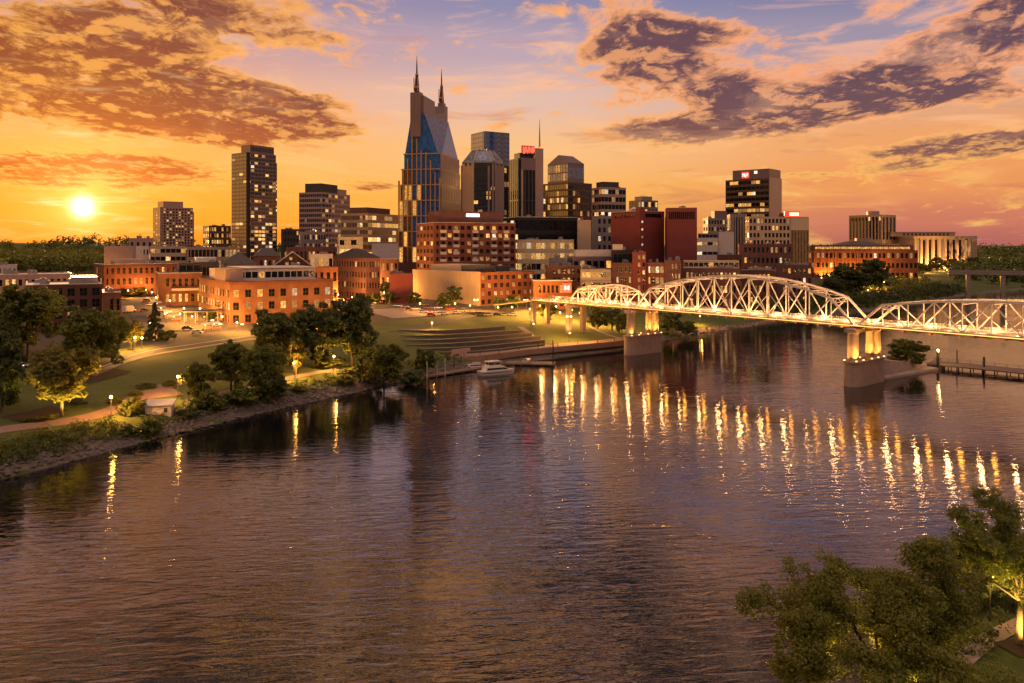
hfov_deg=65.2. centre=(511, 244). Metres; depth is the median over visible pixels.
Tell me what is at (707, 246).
office building
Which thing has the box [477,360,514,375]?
motor yacht
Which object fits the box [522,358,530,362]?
speedboat
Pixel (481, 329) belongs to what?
seating terrace
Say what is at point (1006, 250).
distant wood
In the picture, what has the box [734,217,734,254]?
window
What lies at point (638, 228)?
maroon block
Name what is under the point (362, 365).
tree
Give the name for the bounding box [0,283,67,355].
tree
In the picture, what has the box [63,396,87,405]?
shrub
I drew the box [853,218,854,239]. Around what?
window
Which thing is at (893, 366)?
fender wall
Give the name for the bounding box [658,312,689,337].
tree
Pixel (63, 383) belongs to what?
tree
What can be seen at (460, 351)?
retaining wall
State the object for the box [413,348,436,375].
tree
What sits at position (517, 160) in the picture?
window
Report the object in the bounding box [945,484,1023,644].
tree
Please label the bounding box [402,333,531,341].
seating terrace
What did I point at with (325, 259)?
window
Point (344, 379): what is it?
shrub
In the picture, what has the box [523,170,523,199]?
window
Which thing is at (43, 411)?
mulch bed
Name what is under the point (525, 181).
mast tower
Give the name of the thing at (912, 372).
concrete footing
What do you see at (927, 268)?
tree
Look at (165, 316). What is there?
market stall
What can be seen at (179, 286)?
brick building
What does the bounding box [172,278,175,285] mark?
window
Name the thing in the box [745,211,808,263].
hotel
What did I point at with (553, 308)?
tree
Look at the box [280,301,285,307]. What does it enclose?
window
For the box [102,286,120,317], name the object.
brick building
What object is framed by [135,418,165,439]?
shrub
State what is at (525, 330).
path
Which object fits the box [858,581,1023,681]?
undergrowth
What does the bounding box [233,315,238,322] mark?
window
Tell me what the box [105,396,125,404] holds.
shrub
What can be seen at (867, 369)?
truss bridge
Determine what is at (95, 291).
window
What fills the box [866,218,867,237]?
window
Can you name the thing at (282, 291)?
window
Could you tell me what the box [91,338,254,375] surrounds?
pavement
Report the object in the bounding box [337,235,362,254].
office building
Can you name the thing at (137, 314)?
street
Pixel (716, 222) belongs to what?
office building
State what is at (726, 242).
office building
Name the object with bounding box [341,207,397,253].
office building
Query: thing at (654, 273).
brick building
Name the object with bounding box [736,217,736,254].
window
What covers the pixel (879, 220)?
window
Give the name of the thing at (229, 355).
tree
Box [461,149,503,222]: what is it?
crowned tower
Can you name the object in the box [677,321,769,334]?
path
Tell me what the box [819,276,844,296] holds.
tree
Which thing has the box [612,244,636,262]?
modern building
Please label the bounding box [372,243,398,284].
brick building
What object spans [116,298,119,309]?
window
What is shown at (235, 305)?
window
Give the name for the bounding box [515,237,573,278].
office building
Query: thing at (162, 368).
ground
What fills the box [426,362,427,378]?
mooring post
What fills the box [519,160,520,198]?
window
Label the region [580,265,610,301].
balcony building
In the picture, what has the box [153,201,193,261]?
apartment tower
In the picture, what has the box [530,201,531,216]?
window
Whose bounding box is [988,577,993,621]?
street lamp
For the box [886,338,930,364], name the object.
tree
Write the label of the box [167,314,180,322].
market stall
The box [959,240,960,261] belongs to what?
window
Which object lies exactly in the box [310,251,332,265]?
shop building
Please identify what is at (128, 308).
box truck
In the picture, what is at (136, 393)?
shrub
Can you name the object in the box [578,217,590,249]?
concrete block
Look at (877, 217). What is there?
window
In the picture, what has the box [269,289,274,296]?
window
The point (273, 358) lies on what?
tree
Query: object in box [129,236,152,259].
concrete block
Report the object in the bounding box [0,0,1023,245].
sky
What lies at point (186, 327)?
parked car
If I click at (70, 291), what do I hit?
window
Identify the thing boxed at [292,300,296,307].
window
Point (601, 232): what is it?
office building
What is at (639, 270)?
slim building
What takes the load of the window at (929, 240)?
in the courthouse
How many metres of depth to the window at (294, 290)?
367.76 m
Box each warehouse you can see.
[198,265,332,323]
[333,248,380,300]
[413,264,533,305]
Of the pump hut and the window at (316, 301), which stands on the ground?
the pump hut
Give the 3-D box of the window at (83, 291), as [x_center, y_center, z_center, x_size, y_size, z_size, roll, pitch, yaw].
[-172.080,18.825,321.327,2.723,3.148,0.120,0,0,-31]
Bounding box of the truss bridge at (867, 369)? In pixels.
[461,274,1023,386]
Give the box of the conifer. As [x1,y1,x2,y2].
[139,302,169,341]
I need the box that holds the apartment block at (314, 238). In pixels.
[299,230,325,246]
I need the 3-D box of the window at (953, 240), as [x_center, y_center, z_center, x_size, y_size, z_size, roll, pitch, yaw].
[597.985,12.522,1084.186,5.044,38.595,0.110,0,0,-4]
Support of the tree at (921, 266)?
on the ground
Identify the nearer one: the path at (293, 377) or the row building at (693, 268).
the path at (293, 377)
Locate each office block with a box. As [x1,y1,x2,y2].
[203,224,230,246]
[281,228,298,260]
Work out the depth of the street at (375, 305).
447.66 m
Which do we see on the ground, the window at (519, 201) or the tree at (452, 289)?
the tree at (452, 289)
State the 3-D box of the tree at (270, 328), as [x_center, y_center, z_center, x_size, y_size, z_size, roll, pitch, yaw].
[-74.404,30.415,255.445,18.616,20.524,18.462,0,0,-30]
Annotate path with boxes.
[0,380,184,432]
[139,388,183,398]
[184,369,337,401]
[518,327,534,335]
[588,326,618,337]
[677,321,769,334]
[957,614,1023,665]
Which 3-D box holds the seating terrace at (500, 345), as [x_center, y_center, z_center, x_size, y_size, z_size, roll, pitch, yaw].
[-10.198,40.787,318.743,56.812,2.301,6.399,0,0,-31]
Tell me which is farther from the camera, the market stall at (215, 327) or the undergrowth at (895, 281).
the undergrowth at (895, 281)
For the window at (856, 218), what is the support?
in the hotel at (875, 226)
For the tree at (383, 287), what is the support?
on the ground
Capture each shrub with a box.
[17,416,32,422]
[29,416,39,422]
[37,415,49,421]
[45,414,57,419]
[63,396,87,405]
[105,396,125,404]
[115,396,146,416]
[116,423,140,436]
[126,390,144,396]
[135,382,156,388]
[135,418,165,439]
[162,379,179,386]
[173,404,203,420]
[187,388,228,409]
[220,385,260,405]
[290,384,307,391]
[308,357,351,367]
[332,375,357,385]
[336,365,366,375]
[399,370,426,383]
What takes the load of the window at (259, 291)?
in the brick warehouse at (239, 294)
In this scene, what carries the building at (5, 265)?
on the ground
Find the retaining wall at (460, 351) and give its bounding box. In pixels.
[452,348,469,354]
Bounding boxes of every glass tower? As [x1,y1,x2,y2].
[232,145,276,260]
[471,131,508,165]
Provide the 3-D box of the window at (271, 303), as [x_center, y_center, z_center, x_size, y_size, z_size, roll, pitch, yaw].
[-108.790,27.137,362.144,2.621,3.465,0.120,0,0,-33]
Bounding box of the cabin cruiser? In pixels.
[467,362,484,367]
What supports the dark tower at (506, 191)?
on the ground
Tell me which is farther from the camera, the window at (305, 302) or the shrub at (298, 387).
the window at (305, 302)
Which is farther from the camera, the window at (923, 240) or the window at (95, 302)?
the window at (923, 240)
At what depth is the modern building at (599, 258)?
530.97 m
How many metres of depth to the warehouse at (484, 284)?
479.93 m
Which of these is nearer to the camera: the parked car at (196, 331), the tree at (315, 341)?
the tree at (315, 341)
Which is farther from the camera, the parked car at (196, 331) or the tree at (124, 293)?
the tree at (124, 293)
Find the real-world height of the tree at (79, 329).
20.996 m
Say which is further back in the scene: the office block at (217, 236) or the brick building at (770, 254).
the office block at (217, 236)
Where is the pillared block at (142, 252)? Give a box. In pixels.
[136,246,148,262]
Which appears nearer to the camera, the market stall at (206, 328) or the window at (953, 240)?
the market stall at (206, 328)
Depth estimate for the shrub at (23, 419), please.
181.83 m
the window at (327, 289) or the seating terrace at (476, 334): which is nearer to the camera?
the seating terrace at (476, 334)
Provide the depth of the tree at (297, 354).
245.54 m
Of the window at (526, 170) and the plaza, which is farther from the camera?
the window at (526, 170)
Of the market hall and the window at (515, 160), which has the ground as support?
the market hall
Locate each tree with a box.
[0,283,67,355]
[0,329,28,411]
[20,341,102,416]
[57,305,124,367]
[93,315,131,361]
[121,290,128,297]
[122,320,145,349]
[127,288,149,294]
[157,330,177,339]
[178,361,218,397]
[201,309,218,319]
[207,339,249,391]
[237,343,286,395]
[250,309,308,367]
[256,373,290,403]
[285,335,306,377]
[294,302,348,367]
[316,293,378,365]
[355,351,372,371]
[359,343,409,387]
[368,292,381,302]
[380,282,389,293]
[383,292,399,302]
[404,292,421,302]
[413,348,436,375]
[433,293,452,304]
[447,285,462,303]
[492,297,506,310]
[506,295,522,307]
[537,303,558,319]
[586,306,610,329]
[603,308,621,329]
[615,314,626,331]
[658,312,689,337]
[679,320,697,335]
[732,533,1023,682]
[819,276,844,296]
[824,263,872,293]
[857,258,892,292]
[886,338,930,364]
[918,262,924,273]
[919,264,932,271]
[928,257,948,268]
[941,259,954,267]
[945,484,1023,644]
[950,511,1023,607]
[967,257,979,263]
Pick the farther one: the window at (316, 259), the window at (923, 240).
the window at (923, 240)
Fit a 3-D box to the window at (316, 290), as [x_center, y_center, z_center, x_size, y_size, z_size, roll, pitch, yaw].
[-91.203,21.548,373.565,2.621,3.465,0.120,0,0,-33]
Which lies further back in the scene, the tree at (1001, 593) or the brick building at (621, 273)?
the brick building at (621, 273)
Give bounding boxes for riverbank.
[0,288,1023,477]
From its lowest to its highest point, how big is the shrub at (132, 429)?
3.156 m
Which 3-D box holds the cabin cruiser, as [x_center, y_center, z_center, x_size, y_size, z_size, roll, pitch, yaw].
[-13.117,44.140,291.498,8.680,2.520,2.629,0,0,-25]
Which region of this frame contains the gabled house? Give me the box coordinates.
[273,251,311,265]
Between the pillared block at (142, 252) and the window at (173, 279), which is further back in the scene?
the pillared block at (142, 252)
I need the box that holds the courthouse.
[889,232,977,269]
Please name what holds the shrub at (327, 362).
on the ground
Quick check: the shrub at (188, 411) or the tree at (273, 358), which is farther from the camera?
the tree at (273, 358)
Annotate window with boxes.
[67,288,74,295]
[67,299,74,307]
[80,288,86,295]
[80,299,86,306]
[92,288,99,295]
[92,299,99,306]
[110,299,113,309]
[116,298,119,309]
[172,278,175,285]
[172,294,175,301]
[233,290,238,297]
[233,302,238,309]
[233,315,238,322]
[245,289,250,296]
[245,302,250,309]
[245,314,250,321]
[257,289,262,296]
[257,301,262,308]
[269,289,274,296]
[269,301,274,308]
[280,288,285,295]
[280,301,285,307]
[292,288,296,295]
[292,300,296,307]
[303,288,308,294]
[303,300,308,306]
[314,287,318,294]
[314,299,318,306]
[315,258,318,265]
[324,258,327,265]
[325,287,329,294]
[511,161,511,199]
[513,161,513,199]
[515,160,515,199]
[517,160,517,198]
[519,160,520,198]
[519,201,520,216]
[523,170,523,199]
[526,170,527,199]
[530,170,531,199]
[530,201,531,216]
[533,170,534,199]
[533,201,534,216]
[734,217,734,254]
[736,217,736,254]
[741,217,742,243]
[746,219,788,243]
[809,253,916,277]
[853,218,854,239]
[856,218,857,237]
[859,218,860,237]
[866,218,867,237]
[869,217,870,237]
[876,217,877,239]
[879,220,880,239]
[883,217,884,239]
[886,217,887,239]
[890,217,891,239]
[893,218,894,239]
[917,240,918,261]
[923,240,924,264]
[929,240,930,263]
[935,240,936,268]
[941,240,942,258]
[947,240,948,262]
[953,240,954,258]
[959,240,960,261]
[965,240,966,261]
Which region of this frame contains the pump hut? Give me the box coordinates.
[144,398,176,416]
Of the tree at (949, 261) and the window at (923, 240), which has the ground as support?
the tree at (949, 261)
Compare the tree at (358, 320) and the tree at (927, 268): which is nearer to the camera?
the tree at (358, 320)
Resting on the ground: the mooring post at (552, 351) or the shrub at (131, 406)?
the shrub at (131, 406)
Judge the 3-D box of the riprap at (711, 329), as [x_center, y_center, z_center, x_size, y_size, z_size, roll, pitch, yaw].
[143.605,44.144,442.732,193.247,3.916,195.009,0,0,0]
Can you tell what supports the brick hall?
on the ground
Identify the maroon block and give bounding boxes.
[390,269,412,302]
[611,207,664,261]
[665,206,696,266]
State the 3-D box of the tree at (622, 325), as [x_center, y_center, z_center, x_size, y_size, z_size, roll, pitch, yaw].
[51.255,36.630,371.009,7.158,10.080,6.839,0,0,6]
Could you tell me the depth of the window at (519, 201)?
691.02 m
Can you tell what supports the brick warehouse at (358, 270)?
on the ground
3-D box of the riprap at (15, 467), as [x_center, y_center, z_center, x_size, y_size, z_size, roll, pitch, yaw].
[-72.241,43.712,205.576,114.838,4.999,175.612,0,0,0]
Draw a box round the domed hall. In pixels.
[831,238,880,244]
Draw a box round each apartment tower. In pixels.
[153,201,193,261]
[629,195,657,210]
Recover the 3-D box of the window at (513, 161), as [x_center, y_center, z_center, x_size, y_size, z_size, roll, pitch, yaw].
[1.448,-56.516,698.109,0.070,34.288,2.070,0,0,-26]
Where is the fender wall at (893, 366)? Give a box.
[884,359,931,374]
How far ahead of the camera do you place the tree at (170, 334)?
300.14 m
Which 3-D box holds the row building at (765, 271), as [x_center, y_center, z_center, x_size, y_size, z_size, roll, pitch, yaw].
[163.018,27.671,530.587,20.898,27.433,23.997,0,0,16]
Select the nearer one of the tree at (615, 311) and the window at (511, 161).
the tree at (615, 311)
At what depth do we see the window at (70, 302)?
318.97 m
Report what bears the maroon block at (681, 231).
on the ground
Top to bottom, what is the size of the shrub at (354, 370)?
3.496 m
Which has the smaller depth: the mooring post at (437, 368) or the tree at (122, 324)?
the tree at (122, 324)
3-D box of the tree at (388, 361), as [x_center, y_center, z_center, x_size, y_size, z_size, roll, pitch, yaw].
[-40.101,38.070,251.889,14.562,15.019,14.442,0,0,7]
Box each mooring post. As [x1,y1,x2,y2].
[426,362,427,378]
[436,360,437,376]
[444,359,445,375]
[552,340,553,363]
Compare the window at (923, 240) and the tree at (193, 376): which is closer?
the tree at (193, 376)
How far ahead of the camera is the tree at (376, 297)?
455.66 m
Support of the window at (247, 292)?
in the brick warehouse at (239, 294)
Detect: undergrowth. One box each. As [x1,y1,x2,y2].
[0,373,338,459]
[0,413,129,457]
[0,437,86,464]
[224,352,459,394]
[732,281,965,315]
[775,274,932,299]
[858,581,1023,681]
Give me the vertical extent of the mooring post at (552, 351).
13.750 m
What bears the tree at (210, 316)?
on the ground
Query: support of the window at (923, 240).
in the courthouse
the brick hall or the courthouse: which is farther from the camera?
the courthouse
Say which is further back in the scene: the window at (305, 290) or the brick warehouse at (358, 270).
the brick warehouse at (358, 270)
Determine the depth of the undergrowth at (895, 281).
696.55 m
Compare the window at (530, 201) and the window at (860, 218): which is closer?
the window at (530, 201)
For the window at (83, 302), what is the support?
in the brick building at (83, 292)
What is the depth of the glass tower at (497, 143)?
941.18 m
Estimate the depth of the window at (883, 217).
1103.30 m
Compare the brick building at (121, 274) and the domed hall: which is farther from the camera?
the domed hall
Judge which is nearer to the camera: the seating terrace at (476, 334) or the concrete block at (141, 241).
the seating terrace at (476, 334)
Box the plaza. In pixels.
[373,307,443,317]
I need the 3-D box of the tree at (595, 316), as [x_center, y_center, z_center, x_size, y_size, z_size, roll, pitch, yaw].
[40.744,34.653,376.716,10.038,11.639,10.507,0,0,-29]
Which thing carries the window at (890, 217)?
in the hotel at (875, 226)
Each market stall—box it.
[157,306,165,312]
[161,310,172,318]
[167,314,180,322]
[198,322,210,331]
[210,321,219,330]
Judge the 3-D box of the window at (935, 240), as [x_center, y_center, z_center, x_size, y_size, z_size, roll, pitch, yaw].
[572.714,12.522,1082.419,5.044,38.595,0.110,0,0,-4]
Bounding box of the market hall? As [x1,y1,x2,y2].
[221,252,256,267]
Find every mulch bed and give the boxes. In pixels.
[2,406,68,421]
[79,369,131,383]
[993,638,1023,656]
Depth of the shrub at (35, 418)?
182.31 m
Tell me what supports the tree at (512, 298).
on the ground
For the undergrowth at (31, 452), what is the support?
on the riverbank
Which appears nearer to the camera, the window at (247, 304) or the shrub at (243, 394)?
the shrub at (243, 394)
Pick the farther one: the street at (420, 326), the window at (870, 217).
the window at (870, 217)
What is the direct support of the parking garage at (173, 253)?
on the ground
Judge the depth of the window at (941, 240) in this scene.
1083.02 m
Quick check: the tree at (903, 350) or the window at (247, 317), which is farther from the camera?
the window at (247, 317)
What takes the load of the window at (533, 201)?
in the mast tower at (525, 181)
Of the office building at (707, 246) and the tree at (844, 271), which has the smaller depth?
the tree at (844, 271)
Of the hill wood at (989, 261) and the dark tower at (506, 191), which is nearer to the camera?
the dark tower at (506, 191)
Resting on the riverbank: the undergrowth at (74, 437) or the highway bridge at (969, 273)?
the undergrowth at (74, 437)
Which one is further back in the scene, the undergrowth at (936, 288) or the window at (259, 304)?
the undergrowth at (936, 288)
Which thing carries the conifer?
on the ground
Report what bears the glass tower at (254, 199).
on the ground
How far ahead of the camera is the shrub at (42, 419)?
183.64 m
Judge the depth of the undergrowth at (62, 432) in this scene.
173.07 m
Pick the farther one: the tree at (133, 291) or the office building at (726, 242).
the office building at (726, 242)
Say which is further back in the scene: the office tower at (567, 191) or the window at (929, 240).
the window at (929, 240)
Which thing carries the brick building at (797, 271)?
on the ground
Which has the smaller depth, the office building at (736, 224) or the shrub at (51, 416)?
the shrub at (51, 416)
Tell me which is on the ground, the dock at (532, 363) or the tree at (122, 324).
the tree at (122, 324)
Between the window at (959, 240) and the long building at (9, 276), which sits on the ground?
the long building at (9, 276)
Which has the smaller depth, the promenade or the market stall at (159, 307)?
the promenade
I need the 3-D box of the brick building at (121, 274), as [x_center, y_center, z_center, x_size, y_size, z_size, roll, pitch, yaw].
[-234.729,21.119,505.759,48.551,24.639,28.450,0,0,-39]
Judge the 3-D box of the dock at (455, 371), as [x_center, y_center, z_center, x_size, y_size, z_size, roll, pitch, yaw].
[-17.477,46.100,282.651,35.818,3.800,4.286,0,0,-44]
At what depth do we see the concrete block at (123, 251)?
644.69 m
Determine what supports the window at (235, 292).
in the brick warehouse at (239, 294)
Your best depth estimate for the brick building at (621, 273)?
479.30 m
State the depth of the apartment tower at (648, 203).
1059.69 m
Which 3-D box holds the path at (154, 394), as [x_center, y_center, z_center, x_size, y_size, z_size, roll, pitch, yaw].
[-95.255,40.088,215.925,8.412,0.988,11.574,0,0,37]
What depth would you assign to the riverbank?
236.58 m
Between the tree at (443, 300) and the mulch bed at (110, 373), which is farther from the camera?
the tree at (443, 300)
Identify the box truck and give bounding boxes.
[122,305,135,312]
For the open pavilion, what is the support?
on the ground
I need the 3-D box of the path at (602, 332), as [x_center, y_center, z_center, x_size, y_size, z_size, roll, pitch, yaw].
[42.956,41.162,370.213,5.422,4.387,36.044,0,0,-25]
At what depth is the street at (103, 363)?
282.92 m
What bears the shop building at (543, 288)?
on the ground
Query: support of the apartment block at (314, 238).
on the ground
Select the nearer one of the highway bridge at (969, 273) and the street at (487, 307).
the street at (487, 307)
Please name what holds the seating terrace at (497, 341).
on the ground
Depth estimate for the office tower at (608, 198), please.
765.72 m
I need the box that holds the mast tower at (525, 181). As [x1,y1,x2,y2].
[509,119,542,216]
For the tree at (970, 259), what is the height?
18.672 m
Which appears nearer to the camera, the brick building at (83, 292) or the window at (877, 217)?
the brick building at (83, 292)
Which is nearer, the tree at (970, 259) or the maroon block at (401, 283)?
the maroon block at (401, 283)
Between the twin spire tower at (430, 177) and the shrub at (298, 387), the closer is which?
the shrub at (298, 387)
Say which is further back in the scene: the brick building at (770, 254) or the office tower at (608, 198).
the office tower at (608, 198)
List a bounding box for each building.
[0,262,16,272]
[0,269,73,301]
[26,275,101,331]
[93,259,176,297]
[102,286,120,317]
[156,262,201,305]
[192,257,218,276]
[253,248,280,265]
[286,245,335,264]
[291,263,337,300]
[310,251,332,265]
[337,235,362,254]
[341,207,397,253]
[503,214,576,249]
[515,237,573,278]
[531,278,571,308]
[545,262,580,300]
[549,255,565,265]
[567,250,611,268]
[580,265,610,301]
[592,215,610,249]
[611,259,631,302]
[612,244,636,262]
[632,250,645,304]
[646,259,663,305]
[664,256,680,306]
[681,260,740,308]
[697,233,717,259]
[703,211,726,254]
[717,252,741,268]
[719,230,733,254]
[727,213,745,254]
[738,242,791,269]
[741,266,774,304]
[775,261,811,301]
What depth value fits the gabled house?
472.96 m
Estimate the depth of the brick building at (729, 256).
617.93 m
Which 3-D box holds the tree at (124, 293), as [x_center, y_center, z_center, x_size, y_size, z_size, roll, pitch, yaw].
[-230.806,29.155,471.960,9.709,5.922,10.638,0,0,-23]
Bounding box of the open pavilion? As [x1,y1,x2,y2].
[182,309,220,322]
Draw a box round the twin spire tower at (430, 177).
[398,59,460,272]
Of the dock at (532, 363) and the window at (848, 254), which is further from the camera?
the window at (848, 254)
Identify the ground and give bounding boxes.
[0,242,1023,682]
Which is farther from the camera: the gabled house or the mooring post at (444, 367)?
the gabled house
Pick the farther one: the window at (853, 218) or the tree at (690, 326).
the window at (853, 218)
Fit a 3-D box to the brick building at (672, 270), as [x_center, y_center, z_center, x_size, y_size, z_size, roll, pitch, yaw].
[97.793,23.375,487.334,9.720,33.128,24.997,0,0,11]
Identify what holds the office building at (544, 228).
on the ground
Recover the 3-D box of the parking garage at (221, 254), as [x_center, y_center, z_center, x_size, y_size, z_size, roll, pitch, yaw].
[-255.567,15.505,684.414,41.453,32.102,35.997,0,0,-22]
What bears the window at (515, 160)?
in the mast tower at (525, 181)
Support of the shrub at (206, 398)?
on the ground
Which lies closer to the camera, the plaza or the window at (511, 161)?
the plaza
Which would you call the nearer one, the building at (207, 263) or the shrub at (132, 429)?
the shrub at (132, 429)
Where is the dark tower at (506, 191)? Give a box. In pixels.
[504,166,508,217]
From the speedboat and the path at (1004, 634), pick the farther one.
the speedboat
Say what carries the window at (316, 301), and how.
in the brick warehouse at (239, 294)
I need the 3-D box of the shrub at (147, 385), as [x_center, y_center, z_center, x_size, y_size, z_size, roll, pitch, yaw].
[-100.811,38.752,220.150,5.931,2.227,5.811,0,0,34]
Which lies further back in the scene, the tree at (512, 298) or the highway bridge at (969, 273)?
the highway bridge at (969, 273)
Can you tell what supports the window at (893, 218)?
in the hotel at (875, 226)
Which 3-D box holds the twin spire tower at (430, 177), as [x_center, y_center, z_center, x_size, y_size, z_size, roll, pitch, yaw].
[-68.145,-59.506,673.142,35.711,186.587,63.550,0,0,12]
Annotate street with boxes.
[99,329,306,368]
[130,296,187,345]
[346,301,378,313]
[369,304,529,308]
[390,310,561,331]
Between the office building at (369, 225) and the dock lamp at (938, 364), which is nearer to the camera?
the dock lamp at (938, 364)
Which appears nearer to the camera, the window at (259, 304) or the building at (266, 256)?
the window at (259, 304)
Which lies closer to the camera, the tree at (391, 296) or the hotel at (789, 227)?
the tree at (391, 296)
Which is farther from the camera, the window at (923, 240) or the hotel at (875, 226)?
the hotel at (875, 226)
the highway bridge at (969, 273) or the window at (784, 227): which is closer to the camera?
the highway bridge at (969, 273)
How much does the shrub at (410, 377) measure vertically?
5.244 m
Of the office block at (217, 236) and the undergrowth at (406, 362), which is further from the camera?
the office block at (217, 236)
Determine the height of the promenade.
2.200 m
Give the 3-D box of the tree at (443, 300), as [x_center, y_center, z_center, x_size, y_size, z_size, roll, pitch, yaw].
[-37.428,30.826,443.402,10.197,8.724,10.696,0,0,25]
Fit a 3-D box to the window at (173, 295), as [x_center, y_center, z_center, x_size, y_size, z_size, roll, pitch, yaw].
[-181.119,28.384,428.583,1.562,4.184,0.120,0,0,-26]
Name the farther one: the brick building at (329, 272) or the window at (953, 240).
the window at (953, 240)
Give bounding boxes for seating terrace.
[398,326,504,332]
[400,330,519,337]
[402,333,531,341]
[406,336,540,346]
[419,340,544,350]
[440,344,544,353]
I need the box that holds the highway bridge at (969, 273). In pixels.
[947,270,1023,298]
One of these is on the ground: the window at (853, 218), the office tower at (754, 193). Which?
the office tower at (754, 193)
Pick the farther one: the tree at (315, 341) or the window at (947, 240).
the window at (947, 240)
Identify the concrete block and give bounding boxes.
[104,243,132,263]
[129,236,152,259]
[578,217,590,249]
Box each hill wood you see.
[0,238,128,272]
[946,249,1023,287]
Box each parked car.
[181,326,192,329]
[191,330,202,333]
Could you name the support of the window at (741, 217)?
in the office building at (736, 224)
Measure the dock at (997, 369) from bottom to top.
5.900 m
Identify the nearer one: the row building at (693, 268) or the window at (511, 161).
the row building at (693, 268)
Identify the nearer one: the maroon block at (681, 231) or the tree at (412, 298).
the tree at (412, 298)
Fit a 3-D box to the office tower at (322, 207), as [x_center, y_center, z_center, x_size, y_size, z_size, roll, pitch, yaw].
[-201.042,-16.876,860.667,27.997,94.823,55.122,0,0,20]
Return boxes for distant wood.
[46,232,1023,257]
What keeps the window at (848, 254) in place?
in the brick hall
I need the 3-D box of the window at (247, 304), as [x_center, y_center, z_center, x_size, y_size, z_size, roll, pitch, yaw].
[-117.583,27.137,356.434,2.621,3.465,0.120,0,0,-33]
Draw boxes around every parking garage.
[150,244,185,262]
[187,244,239,267]
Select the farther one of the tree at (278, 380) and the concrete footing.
the concrete footing
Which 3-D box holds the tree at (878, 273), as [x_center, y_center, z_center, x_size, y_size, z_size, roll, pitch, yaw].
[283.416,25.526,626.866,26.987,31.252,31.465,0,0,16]
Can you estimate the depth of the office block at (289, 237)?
872.30 m
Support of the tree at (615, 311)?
on the ground
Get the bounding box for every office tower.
[299,183,349,254]
[543,155,591,249]
[592,182,625,215]
[726,168,781,216]
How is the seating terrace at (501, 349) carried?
on the ground
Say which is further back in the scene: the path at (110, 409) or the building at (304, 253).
the building at (304, 253)
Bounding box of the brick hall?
[809,245,917,279]
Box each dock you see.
[424,365,502,377]
[504,361,555,365]
[927,358,1023,377]
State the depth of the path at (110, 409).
187.12 m
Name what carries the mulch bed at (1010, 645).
on the ground
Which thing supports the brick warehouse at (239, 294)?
on the ground
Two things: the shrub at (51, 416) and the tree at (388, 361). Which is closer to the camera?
the shrub at (51, 416)
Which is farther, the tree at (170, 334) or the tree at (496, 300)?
the tree at (496, 300)
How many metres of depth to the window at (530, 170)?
695.76 m
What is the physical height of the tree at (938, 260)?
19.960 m
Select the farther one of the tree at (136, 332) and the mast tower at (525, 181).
the mast tower at (525, 181)
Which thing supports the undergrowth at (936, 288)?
on the ground
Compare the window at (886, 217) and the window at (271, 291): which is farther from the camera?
the window at (886, 217)
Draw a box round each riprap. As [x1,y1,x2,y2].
[0,358,470,476]
[661,308,869,341]
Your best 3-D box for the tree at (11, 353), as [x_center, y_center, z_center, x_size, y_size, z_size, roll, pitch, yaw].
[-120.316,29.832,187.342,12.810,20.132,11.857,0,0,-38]
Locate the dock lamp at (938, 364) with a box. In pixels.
[936,349,939,369]
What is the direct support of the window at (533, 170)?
in the mast tower at (525, 181)
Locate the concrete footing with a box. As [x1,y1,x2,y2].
[884,366,944,379]
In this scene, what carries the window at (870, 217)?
in the hotel at (875, 226)
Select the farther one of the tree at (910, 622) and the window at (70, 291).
the window at (70, 291)
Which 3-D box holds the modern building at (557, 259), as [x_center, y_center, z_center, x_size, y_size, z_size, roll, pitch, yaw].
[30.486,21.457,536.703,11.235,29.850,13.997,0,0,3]
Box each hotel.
[417,211,514,269]
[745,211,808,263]
[849,211,895,243]
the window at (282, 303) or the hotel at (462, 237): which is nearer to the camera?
the window at (282, 303)
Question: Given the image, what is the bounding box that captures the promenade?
[450,338,623,360]
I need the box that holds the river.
[0,290,1023,682]
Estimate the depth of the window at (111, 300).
313.72 m

